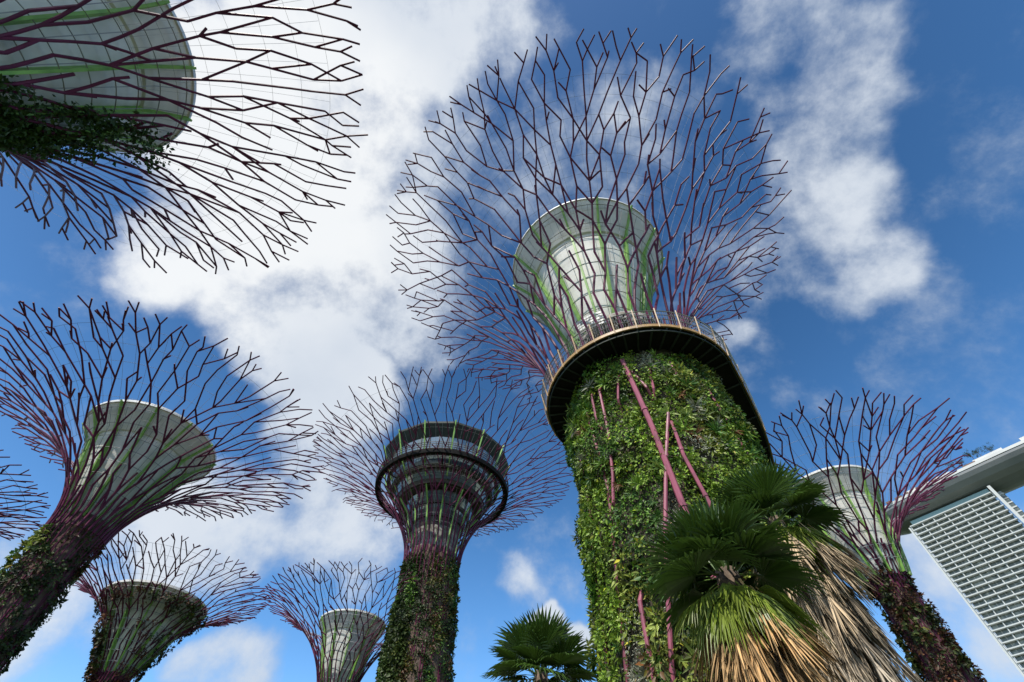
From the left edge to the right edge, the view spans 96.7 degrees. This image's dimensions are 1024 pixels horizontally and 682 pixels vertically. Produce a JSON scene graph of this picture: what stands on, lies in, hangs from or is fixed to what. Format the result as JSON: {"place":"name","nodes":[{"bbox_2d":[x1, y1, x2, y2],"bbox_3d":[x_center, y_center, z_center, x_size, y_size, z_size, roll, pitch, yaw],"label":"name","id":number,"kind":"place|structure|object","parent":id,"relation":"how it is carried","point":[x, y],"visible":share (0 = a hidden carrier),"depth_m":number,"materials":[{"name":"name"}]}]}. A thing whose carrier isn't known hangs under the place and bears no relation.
{"place":"outdoors","nodes":[
{"label":"outdoors","id":0,"kind":"place"},
{"bbox_2d":[885,436,1023,535],"bbox_3d":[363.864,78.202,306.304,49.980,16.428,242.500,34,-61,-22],"label":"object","id":1,"kind":"structure","parent":0,"point":[999,469],"depth_m":315.04,"materials":[{"name":"grey"}]},
{"bbox_2d":[963,450,974,459],"bbox_3d":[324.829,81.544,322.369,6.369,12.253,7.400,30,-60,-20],"label":"roof tree","id":2,"kind":"object","parent":1,"relation":"on","point":[970,455],"visible":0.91,"depth_m":324.19,"materials":[{"name":"green plant"}]},
{"bbox_2d":[971,447,983,457],"bbox_3d":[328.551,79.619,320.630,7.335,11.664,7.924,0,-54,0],"label":"roof tree","id":3,"kind":"object","parent":1,"relation":"on","point":[975,452],"visible":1,"depth_m":321.32,"materials":[{"name":"green plant"}]},
{"bbox_2d":[978,442,992,451],"bbox_3d":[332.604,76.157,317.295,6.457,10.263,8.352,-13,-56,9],"label":"roof tree","id":4,"kind":"object","parent":1,"relation":"on","point":[987,449],"visible":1,"depth_m":318.00,"materials":[{"name":"green plant"}]},
{"bbox_2d":[909,485,1023,676],"bbox_3d":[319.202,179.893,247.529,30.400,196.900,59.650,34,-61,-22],"label":"hotel tower","id":5,"kind":"structure","parent":0,"point":[974,543],"depth_m":295.62,"materials":[{"name":"white concrete"}]},
{"label":"path","id":6,"kind":"structure","parent":0,"visible":0},
{"bbox_2d":[482,603,602,681],"bbox_3d":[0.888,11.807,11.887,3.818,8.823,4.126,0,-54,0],"label":"fan palm","id":7,"kind":"object","parent":6,"relation":"on","point":[536,641],"visible":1,"depth_m":13.90,"materials":[{"name":"green plant"}]},
{"bbox_2d":[637,491,847,681],"bbox_3d":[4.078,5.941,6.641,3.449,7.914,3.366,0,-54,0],"label":"fan palm","id":8,"kind":"object","parent":6,"relation":"on","point":[762,631],"visible":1,"depth_m":8.04,"materials":[{"name":"green plant"}]},
{"label":"ground","id":9,"kind":"structure","parent":0,"visible":0},
{"bbox_2d":[0,450,50,540],"bbox_3d":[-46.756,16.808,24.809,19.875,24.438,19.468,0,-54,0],"label":"supertree","id":10,"kind":"object","parent":9,"relation":"on","point":[7,515],"visible":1,"depth_m":36.72,"materials":[{"name":"paint"}]},
{"bbox_2d":[0,295,323,675],"bbox_3d":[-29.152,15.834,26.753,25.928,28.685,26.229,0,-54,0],"label":"supertree","id":11,"kind":"object","parent":9,"relation":"on","point":[136,460],"visible":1,"depth_m":32.49,"materials":[{"name":"paint"}]},
{"bbox_2d":[74,529,270,681],"bbox_3d":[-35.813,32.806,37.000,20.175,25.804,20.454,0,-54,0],"label":"supertree","id":12,"kind":"object","parent":9,"relation":"on","point":[144,624],"visible":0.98,"depth_m":42.68,"materials":[{"name":"paint"}]},
{"bbox_2d":[0,0,367,273],"bbox_3d":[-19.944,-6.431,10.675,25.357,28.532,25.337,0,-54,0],"label":"supertree","id":13,"kind":"object","parent":9,"relation":"on","point":[108,77],"visible":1,"depth_m":19.88,"materials":[{"name":"paint"}]},
{"bbox_2d":[262,558,421,681],"bbox_3d":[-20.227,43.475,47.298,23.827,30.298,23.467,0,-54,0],"label":"supertree","id":14,"kind":"object","parent":9,"relation":"on","point":[349,639],"visible":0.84,"depth_m":54.06,"materials":[{"name":"paint"}]},
{"bbox_2d":[312,365,572,681],"bbox_3d":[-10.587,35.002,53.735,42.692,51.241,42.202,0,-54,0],"label":"supertree","id":15,"kind":"object","parent":9,"relation":"on","point":[445,481],"visible":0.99,"depth_m":64.03,"materials":[{"name":"paint"}]},
{"bbox_2d":[386,27,826,681],"bbox_3d":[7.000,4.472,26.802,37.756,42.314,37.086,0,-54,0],"label":"supertree","id":16,"kind":"object","parent":9,"relation":"on","point":[650,435],"visible":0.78,"depth_m":25.16,"materials":[{"name":"plant"}]},
{"bbox_2d":[541,308,773,465],"bbox_3d":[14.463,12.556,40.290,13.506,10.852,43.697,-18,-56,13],"label":"walkway","id":17,"kind":"structure","parent":16,"relation":"attached to","point":[702,348],"depth_m":25.63,"materials":[{"name":"black metal"}]},
{"bbox_2d":[712,458,922,681],"bbox_3d":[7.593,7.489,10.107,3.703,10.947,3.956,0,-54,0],"label":"fan palm","id":18,"kind":"object","parent":9,"relation":"on","point":[852,628],"visible":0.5,"depth_m":11.22,"materials":[{"name":"plant"}]},
{"bbox_2d":[766,387,986,681],"bbox_3d":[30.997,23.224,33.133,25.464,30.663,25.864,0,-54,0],"label":"supertree","id":19,"kind":"object","parent":9,"relation":"on","point":[870,536],"visible":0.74,"depth_m":38.75,"materials":[{"name":"paint"}]}
]}

